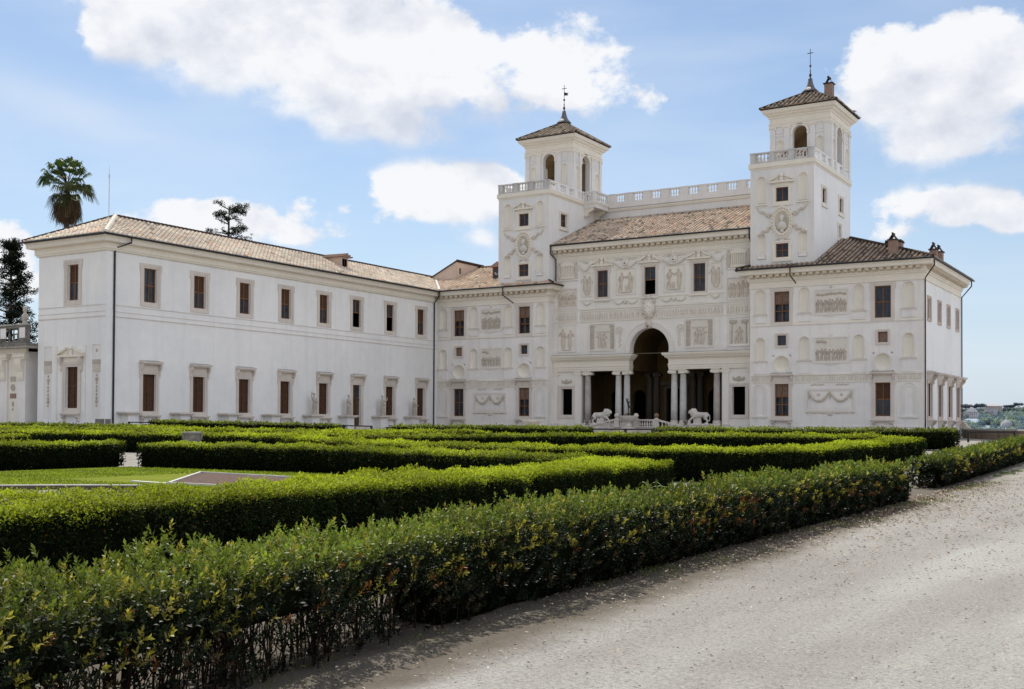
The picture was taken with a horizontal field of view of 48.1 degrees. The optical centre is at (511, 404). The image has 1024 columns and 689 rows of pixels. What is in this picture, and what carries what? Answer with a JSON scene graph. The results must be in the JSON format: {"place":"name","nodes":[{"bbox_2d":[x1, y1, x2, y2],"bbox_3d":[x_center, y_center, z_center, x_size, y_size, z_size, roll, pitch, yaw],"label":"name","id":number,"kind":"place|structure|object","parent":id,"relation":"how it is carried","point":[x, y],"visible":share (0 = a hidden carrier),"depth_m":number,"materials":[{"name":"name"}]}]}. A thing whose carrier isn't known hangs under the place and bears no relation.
{"place":"outdoors","nodes":[
{"label":"outdoors","id":0,"kind":"place"},
{"bbox_2d":[182,432,202,446],"bbox_3d":[-13.029,1.716,46.739,0.640,1.180,0.640,0,-1,25],"label":"stone bench","id":1,"kind":"object","parent":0,"point":[194,436],"visible":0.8,"depth_m":46.55,"materials":[{"name":"grey stone"}]},
{"bbox_2d":[0,0,1023,408],"label":"sky","id":2,"kind":"structure","parent":0,"point":[376,132],"materials":[{"name":"blue"}]},
{"bbox_2d":[1,435,1023,688],"bbox_3d":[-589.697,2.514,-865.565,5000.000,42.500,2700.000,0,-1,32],"label":"ground","id":3,"kind":"structure","parent":0,"point":[861,627],"depth_m":9.17,"materials":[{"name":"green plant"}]},
{"bbox_2d":[0,432,30,444],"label":"hedge","id":4,"kind":"object","parent":3,"relation":"on","point":[11,436],"visible":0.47,"depth_m":52.43,"materials":[{"name":"green plant"}]},
{"bbox_2d":[0,323,37,422],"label":"garden pavilion","id":5,"kind":"structure","parent":3,"relation":"on","point":[18,377],"depth_m":94.96,"materials":[{"name":"stone"}]},
{"bbox_2d":[21,306,28,322],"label":"stone bust","id":6,"kind":"object","parent":5,"relation":"on","point":[24,316],"visible":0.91,"depth_m":94.97,"materials":[{"name":"beige stone"}]},
{"bbox_2d":[0,237,38,342],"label":"cypress tree","id":7,"kind":"object","parent":3,"relation":"on","point":[12,264],"visible":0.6,"depth_m":106.12,"materials":[{"name":"green plant"}]},
{"bbox_2d":[0,438,126,470],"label":"hedge","id":8,"kind":"object","parent":3,"relation":"on","point":[28,454],"visible":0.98,"depth_m":38.67,"materials":[{"name":"green plant"}]},
{"bbox_2d":[36,156,99,228],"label":"palm tree","id":9,"kind":"object","parent":3,"relation":"on","point":[66,207],"visible":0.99,"depth_m":103.73,"materials":[{"name":"green plant"}]},
{"bbox_2d":[0,484,140,489],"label":"lawn kerb","id":10,"kind":"structure","parent":3,"relation":"on","point":[54,486],"depth_m":27.61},
{"bbox_2d":[0,420,185,428],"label":"hedge","id":11,"kind":"object","parent":3,"relation":"on","point":[69,424],"visible":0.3,"depth_m":75.69,"materials":[{"name":"green plant"}]},
{"bbox_2d":[0,423,198,431],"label":"hedge","id":12,"kind":"object","parent":3,"relation":"on","point":[70,428],"visible":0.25,"depth_m":64.60,"materials":[{"name":"green plant"}]},
{"bbox_2d":[116,412,144,425],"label":"wall pedestal","id":13,"kind":"object","parent":3,"relation":"on","point":[126,417],"depth_m":90.32,"materials":[{"name":"white stone"}]},
{"bbox_2d":[0,427,324,451],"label":"hedge","id":14,"kind":"object","parent":3,"relation":"on","point":[132,437],"visible":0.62,"depth_m":56.10,"materials":[{"name":"green plant"}]},
{"bbox_2d":[0,466,339,492],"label":"lawn","id":15,"kind":"structure","parent":3,"relation":"on","point":[168,477],"depth_m":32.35,"materials":[{"name":"green plant"}]},
{"bbox_2d":[130,471,301,486],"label":"path","id":16,"kind":"structure","parent":15,"relation":"on","point":[199,478],"depth_m":31.71,"materials":[{"name":"gravel"}]},
{"bbox_2d":[169,412,196,419],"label":"wall pedestal","id":17,"kind":"object","parent":3,"relation":"on","point":[181,416],"depth_m":94.89,"materials":[{"name":"beige stone"}]},
{"bbox_2d":[205,199,252,239],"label":"conifer tree","id":18,"kind":"object","parent":3,"relation":"on","point":[220,213],"visible":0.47,"depth_m":121.56,"materials":[{"name":"green plant"}]},
{"bbox_2d":[19,165,439,429],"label":"wing building","id":19,"kind":"structure","parent":3,"relation":"on","point":[155,320],"depth_m":99.68,"materials":[{"name":"white paint"}]},
{"bbox_2d":[55,346,84,421],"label":"window","id":20,"kind":"structure","parent":19,"relation":"in","point":[70,361],"depth_m":91.59,"materials":[{"name":"beige stone"}]},
{"bbox_2d":[63,259,82,305],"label":"window","id":21,"kind":"structure","parent":19,"relation":"in","point":[75,270],"depth_m":91.79,"materials":[{"name":"white stone"}]},
{"bbox_2d":[140,263,161,307],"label":"window","id":22,"kind":"structure","parent":19,"relation":"in","point":[147,276],"depth_m":93.31,"materials":[{"name":"white stone"}]},
{"bbox_2d":[139,360,163,421],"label":"window","id":23,"kind":"structure","parent":19,"relation":"in","point":[146,403],"depth_m":93.10,"materials":[{"name":"beige stone"}]},
{"bbox_2d":[190,270,209,313],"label":"window","id":24,"kind":"structure","parent":19,"relation":"in","point":[197,283],"depth_m":97.83,"materials":[{"name":"white stone"}]},
{"bbox_2d":[189,363,212,420],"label":"window","id":25,"kind":"structure","parent":19,"relation":"in","point":[197,372],"depth_m":97.64,"materials":[{"name":"beige stone"}]},
{"bbox_2d":[236,278,254,318],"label":"window","id":26,"kind":"structure","parent":19,"relation":"in","point":[242,306],"depth_m":102.47,"materials":[{"name":"white stone"}]},
{"bbox_2d":[235,366,256,420],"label":"window","id":27,"kind":"structure","parent":19,"relation":"in","point":[242,375],"depth_m":102.17,"materials":[{"name":"beige stone"}]},
{"bbox_2d":[278,284,294,322],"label":"window","id":28,"kind":"structure","parent":19,"relation":"in","point":[283,294],"depth_m":106.84,"materials":[{"name":"beige stone"}]},
{"bbox_2d":[277,369,296,421],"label":"window","id":29,"kind":"structure","parent":19,"relation":"in","point":[283,375],"depth_m":106.71,"materials":[{"name":"beige stone"}]},
{"bbox_2d":[316,290,331,327],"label":"window","id":30,"kind":"structure","parent":19,"relation":"in","point":[321,299],"depth_m":111.48,"materials":[{"name":"beige stone"}]},
{"bbox_2d":[316,371,334,423],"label":"window","id":31,"kind":"structure","parent":19,"relation":"in","point":[322,378],"depth_m":111.31,"materials":[{"name":"beige stone"}]},
{"bbox_2d":[350,295,363,330],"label":"window","id":32,"kind":"structure","parent":19,"relation":"in","point":[354,304],"depth_m":115.92,"materials":[{"name":"beige stone"}]},
{"bbox_2d":[350,374,367,429],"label":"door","id":33,"kind":"structure","parent":19,"relation":"in","point":[356,380],"depth_m":115.61,"materials":[{"name":"white stone"}]},
{"bbox_2d":[384,300,396,334],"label":"window","id":34,"kind":"structure","parent":19,"relation":"in","point":[388,309],"depth_m":120.65,"materials":[{"name":"beige stone"}]},
{"bbox_2d":[383,376,399,424],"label":"window","id":35,"kind":"structure","parent":19,"relation":"in","point":[389,382],"depth_m":120.24,"materials":[{"name":"white stone"}]},
{"bbox_2d":[415,305,427,338],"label":"window","id":36,"kind":"structure","parent":19,"relation":"in","point":[419,313],"depth_m":124.91,"materials":[{"name":"beige stone"}]},
{"bbox_2d":[415,378,429,423],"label":"window","id":37,"kind":"structure","parent":19,"relation":"in","point":[420,383],"depth_m":124.91,"materials":[{"name":"white stone"}]},
{"bbox_2d":[217,413,242,421],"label":"wall pedestal","id":38,"kind":"object","parent":3,"relation":"on","point":[232,417],"depth_m":99.38,"materials":[{"name":"beige stone"}]},
{"bbox_2d":[147,418,346,431],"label":"hedge","id":39,"kind":"object","parent":3,"relation":"on","point":[226,423],"visible":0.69,"depth_m":78.79,"materials":[{"name":"green plant"}]},
{"bbox_2d":[261,414,285,424],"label":"wall pedestal","id":40,"kind":"object","parent":3,"relation":"on","point":[274,418],"depth_m":103.99,"materials":[{"name":"white stone"}]},
{"bbox_2d":[119,424,492,434],"bbox_3d":[-12.540,1.776,63.310,25.944,1.378,2.514,0,-1,30],"label":"hedge","id":41,"kind":"object","parent":3,"relation":"on","point":[245,429],"visible":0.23,"depth_m":63.47,"materials":[{"name":"green plant"}]},
{"bbox_2d":[302,415,324,424],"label":"wall pedestal","id":42,"kind":"object","parent":3,"relation":"on","point":[312,419],"depth_m":108.63,"materials":[{"name":"white stone"}]},
{"bbox_2d":[310,392,318,414],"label":"draped statue","id":43,"kind":"object","parent":42,"relation":"on","point":[314,405],"visible":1,"depth_m":108.85,"materials":[{"name":"stone"}]},
{"bbox_2d":[0,455,675,616],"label":"hedge","id":44,"kind":"object","parent":3,"relation":"on","point":[83,524],"visible":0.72,"depth_m":11.71,"materials":[{"name":"green plant"}]},
{"bbox_2d":[337,415,358,428],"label":"wall pedestal","id":45,"kind":"object","parent":3,"relation":"on","point":[346,419],"depth_m":112.97,"materials":[{"name":"white stone"}]},
{"bbox_2d":[346,394,351,414],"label":"draped statue","id":46,"kind":"object","parent":45,"relation":"on","point":[349,408],"visible":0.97,"depth_m":113.18,"materials":[{"name":"stone"}]},
{"bbox_2d":[342,425,372,428],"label":"railing","id":47,"kind":"object","parent":3,"relation":"on","point":[343,427],"visible":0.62,"depth_m":75.70,"materials":[{"name":"metal"}]},
{"bbox_2d":[135,440,593,474],"bbox_3d":[-5.059,1.714,34.567,20.032,1.146,3.186,-1,-1,43],"label":"hedge","id":48,"kind":"object","parent":3,"relation":"on","point":[297,457],"visible":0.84,"depth_m":35.98,"materials":[{"name":"green plant"}]},
{"bbox_2d":[371,416,392,429],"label":"wall pedestal","id":49,"kind":"object","parent":3,"relation":"on","point":[381,422],"depth_m":117.51,"materials":[{"name":"white stone"}]},
{"bbox_2d":[378,395,387,415],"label":"draped statue","id":50,"kind":"object","parent":49,"relation":"on","point":[382,408],"visible":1,"depth_m":117.71,"materials":[{"name":"stone"}]},
{"bbox_2d":[293,427,475,437],"bbox_3d":[-6.066,1.740,54.943,9.141,1.373,2.374,1,-1,-17],"label":"hedge","id":51,"kind":"object","parent":3,"relation":"on","point":[400,431],"visible":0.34,"depth_m":54.51,"materials":[{"name":"green plant"}]},
{"bbox_2d":[403,416,423,425],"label":"wall pedestal","id":52,"kind":"object","parent":3,"relation":"on","point":[410,420],"depth_m":122.13,"materials":[{"name":"white stone"}]},
{"bbox_2d":[412,398,417,415],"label":"draped statue","id":53,"kind":"object","parent":52,"relation":"on","point":[414,411],"visible":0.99,"depth_m":122.36,"materials":[{"name":"stone"}]},
{"bbox_2d":[0,454,919,688],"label":"hedge","id":54,"kind":"object","parent":3,"relation":"on","point":[566,543],"visible":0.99,"depth_m":8.12,"materials":[{"name":"green plant"}]},
{"bbox_2d":[388,423,594,436],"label":"hedge","id":55,"kind":"object","parent":3,"relation":"on","point":[499,428],"visible":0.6,"depth_m":66.64,"materials":[{"name":"green plant"}]},
{"bbox_2d":[522,420,541,424],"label":"garden basin","id":56,"kind":"object","parent":3,"relation":"on","point":[533,422],"visible":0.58,"depth_m":102.72,"materials":[{"name":"stone"}]},
{"bbox_2d":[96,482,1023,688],"bbox_3d":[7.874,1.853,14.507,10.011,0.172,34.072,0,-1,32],"label":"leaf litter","id":57,"kind":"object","parent":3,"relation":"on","point":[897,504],"visible":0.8,"depth_m":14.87,"materials":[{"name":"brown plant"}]},
{"bbox_2d":[280,433,927,481],"bbox_3d":[0.997,1.722,41.910,24.620,1.397,13.450,0,-1,32],"label":"hedge","id":58,"kind":"object","parent":3,"relation":"on","point":[690,462],"visible":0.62,"depth_m":33.30,"materials":[{"name":"green plant"}]},
{"bbox_2d":[335,429,883,451],"bbox_3d":[3.715,1.736,47.556,22.535,1.408,3.856,0,-1,15],"label":"hedge","id":59,"kind":"object","parent":3,"relation":"on","point":[733,438],"visible":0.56,"depth_m":47.67,"materials":[{"name":"green plant"}]},
{"bbox_2d":[594,428,652,432],"bbox_3d":[5.994,1.813,62.862,3.820,0.950,0.120,0,-1,32],"label":"railing","id":60,"kind":"object","parent":3,"relation":"on","point":[620,429],"visible":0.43,"depth_m":62.99,"materials":[{"name":"metal"}]},
{"bbox_2d":[619,413,637,432],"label":"fountain","id":61,"kind":"object","parent":3,"relation":"on","point":[628,420],"visible":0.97,"depth_m":110.36,"materials":[{"name":"stone"}]},
{"bbox_2d":[626,399,632,412],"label":"bronze statue","id":62,"kind":"object","parent":61,"relation":"on","point":[628,402],"visible":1,"depth_m":110.80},
{"bbox_2d":[584,413,687,433],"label":"double stair","id":63,"kind":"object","parent":3,"relation":"on","point":[637,424],"visible":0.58,"depth_m":111.97,"materials":[{"name":"stone"}]},
{"bbox_2d":[297,498,1022,688],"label":"pebbles","id":64,"kind":"object","parent":3,"relation":"on","point":[786,612],"visible":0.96,"depth_m":9.50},
{"bbox_2d":[430,49,974,437],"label":"palace","id":65,"kind":"structure","parent":3,"relation":"on","point":[776,294],"depth_m":113.44,"materials":[{"name":"white stone"}]},
{"bbox_2d":[448,379,466,423],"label":"window","id":66,"kind":"structure","parent":65,"relation":"in","point":[459,394],"depth_m":125.86,"materials":[{"name":"white stone"}]},
{"bbox_2d":[450,307,466,338],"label":"window","id":67,"kind":"structure","parent":65,"relation":"in","point":[461,315],"depth_m":126.20,"materials":[{"name":"beige stone"}]},
{"bbox_2d":[454,346,463,357],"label":"window","id":68,"kind":"structure","parent":65,"relation":"in","point":[460,349],"depth_m":125.98,"materials":[{"name":"white wood"}]},
{"bbox_2d":[513,378,531,424],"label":"window","id":69,"kind":"structure","parent":65,"relation":"in","point":[525,393],"depth_m":121.57,"materials":[{"name":"white stone"}]},
{"bbox_2d":[518,343,528,355],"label":"window","id":70,"kind":"structure","parent":65,"relation":"in","point":[525,346],"depth_m":121.66,"materials":[{"name":"beige stone"}]},
{"bbox_2d":[515,303,532,336],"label":"window","id":71,"kind":"structure","parent":65,"relation":"in","point":[525,313],"depth_m":121.81,"materials":[{"name":"beige stone"}]},
{"bbox_2d":[558,386,574,417],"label":"window","id":72,"kind":"structure","parent":65,"relation":"in","point":[569,391],"depth_m":120.42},
{"bbox_2d":[589,409,611,427],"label":"lion statue","id":73,"kind":"object","parent":65,"relation":"on","point":[604,415],"visible":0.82,"depth_m":117.53,"materials":[{"name":"stone"}]},
{"bbox_2d":[590,257,613,300],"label":"window","id":74,"kind":"structure","parent":65,"relation":"in","point":[603,276],"depth_m":118.21,"materials":[{"name":"white stone"}]},
{"bbox_2d":[637,254,660,298],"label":"window","id":75,"kind":"structure","parent":65,"relation":"in","point":[651,266],"depth_m":115.47,"materials":[{"name":"white stone"}]},
{"bbox_2d":[687,408,709,427],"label":"lion statue","id":76,"kind":"object","parent":65,"relation":"on","point":[696,415],"visible":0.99,"depth_m":112.04,"materials":[{"name":"stone"}]},
{"bbox_2d":[686,250,711,295],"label":"window","id":77,"kind":"structure","parent":65,"relation":"in","point":[701,269],"depth_m":112.63,"materials":[{"name":"white stone"}]},
{"bbox_2d":[729,383,748,417],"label":"window","id":78,"kind":"structure","parent":65,"relation":"in","point":[741,394],"depth_m":110.56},
{"bbox_2d":[769,372,792,426],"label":"window","id":79,"kind":"structure","parent":65,"relation":"in","point":[781,393],"depth_m":106.89,"materials":[{"name":"white stone"}]},
{"bbox_2d":[770,288,792,325],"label":"window","id":80,"kind":"structure","parent":65,"relation":"in","point":[783,300],"depth_m":107.10,"materials":[{"name":"beige stone"}]},
{"bbox_2d":[775,333,787,347],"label":"window","id":81,"kind":"structure","parent":65,"relation":"in","point":[782,340],"depth_m":106.95,"materials":[{"name":"beige stone"}]},
{"bbox_2d":[869,370,894,426],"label":"window","id":82,"kind":"structure","parent":65,"relation":"in","point":[884,391],"depth_m":101.97,"materials":[{"name":"white stone"}]},
{"bbox_2d":[875,329,889,344],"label":"window","id":83,"kind":"structure","parent":65,"relation":"in","point":[881,336],"depth_m":102.15,"materials":[{"name":"beige stone"}]},
{"bbox_2d":[870,281,895,320],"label":"window","id":84,"kind":"structure","parent":65,"relation":"in","point":[884,295],"depth_m":102.20,"materials":[{"name":"white wood"}]},
{"bbox_2d":[927,295,931,321],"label":"window","id":85,"kind":"structure","parent":65,"relation":"in","point":[928,296],"depth_m":102.50,"materials":[{"name":"white stone"}]},
{"bbox_2d":[927,370,940,427],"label":"window","id":86,"kind":"structure","parent":65,"relation":"in","point":[932,376],"depth_m":102.12,"materials":[{"name":"white stone"}]},
{"bbox_2d":[937,300,941,325],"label":"window","id":87,"kind":"structure","parent":65,"relation":"in","point":[938,301],"depth_m":105.55,"materials":[{"name":"white stone"}]},
{"bbox_2d":[938,373,950,427],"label":"window","id":88,"kind":"structure","parent":65,"relation":"in","point":[943,377],"depth_m":106.11,"materials":[{"name":"white stone"}]},
{"bbox_2d":[947,304,950,328],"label":"window","id":89,"kind":"structure","parent":65,"relation":"in","point":[948,306],"depth_m":109.78,"materials":[{"name":"white stone"}]},
{"bbox_2d":[947,375,959,427],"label":"window","id":90,"kind":"structure","parent":65,"relation":"in","point":[952,379],"depth_m":110.02,"materials":[{"name":"white stone"}]},
{"bbox_2d":[955,308,958,331],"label":"window","id":91,"kind":"structure","parent":65,"relation":"in","point":[956,309],"depth_m":112.38,"materials":[{"name":"white stone"}]},
{"bbox_2d":[956,377,967,427],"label":"window","id":92,"kind":"structure","parent":65,"relation":"in","point":[961,381],"depth_m":113.73,"materials":[{"name":"white stone"}]},
{"bbox_2d":[652,425,960,450],"bbox_3d":[13.973,1.655,56.325,15.174,1.319,1.847,0,-1,32],"label":"hedge","id":93,"kind":"object","parent":3,"relation":"on","point":[939,438],"visible":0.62,"depth_m":54.16,"materials":[{"name":"green plant"}]},
{"bbox_2d":[902,434,1023,488],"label":"hedge","id":94,"kind":"object","parent":3,"relation":"on","point":[945,467],"visible":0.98,"depth_m":31.79,"materials":[{"name":"green plant"}]},
{"bbox_2d":[967,431,1015,441],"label":"railing","id":95,"kind":"object","parent":3,"relation":"on","point":[1014,433],"visible":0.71,"depth_m":78.76,"materials":[{"name":"metal"}]},
{"bbox_2d":[960,423,1023,439],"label":"parapet","id":96,"kind":"structure","parent":3,"relation":"on","point":[965,428],"depth_m":100.05,"materials":[{"name":"stone"}]},
{"bbox_2d":[965,418,1013,428],"bbox_3d":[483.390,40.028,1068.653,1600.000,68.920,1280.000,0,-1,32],"label":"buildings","id":97,"kind":"structure","parent":0,"point":[975,420],"depth_m":1125.12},
{"bbox_2d":[964,407,979,417],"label":"church","id":98,"kind":"structure","parent":97,"relation":"on","point":[971,412],"depth_m":1152.52,"materials":[{"name":"beige stone"}]},
{"bbox_2d":[974,403,985,410],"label":"umbrella pine","id":99,"kind":"object","parent":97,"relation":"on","point":[976,405],"visible":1,"depth_m":1183.80,"materials":[{"name":"green plant"}]},
{"bbox_2d":[984,408,998,414],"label":"house","id":100,"kind":"structure","parent":97,"relation":"on","point":[993,411],"depth_m":1152.61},
{"bbox_2d":[963,407,1023,428],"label":"woodland","id":101,"kind":"object","parent":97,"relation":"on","point":[1014,416],"visible":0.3,"depth_m":1091.25,"materials":[{"name":"green plant"}]},
{"bbox_2d":[985,404,1001,411],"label":"villa","id":102,"kind":"object","parent":97,"relation":"on","point":[994,406],"visible":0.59,"depth_m":1179.76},
{"bbox_2d":[1000,417,1012,427],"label":"church dome","id":103,"kind":"structure","parent":97,"relation":"on","point":[1006,423],"depth_m":1067.08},
{"bbox_2d":[1013,402,1023,411],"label":"umbrella pine","id":104,"kind":"object","parent":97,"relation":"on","point":[1017,404],"visible":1,"depth_m":1166.81,"materials":[{"name":"green plant"}]}
]}

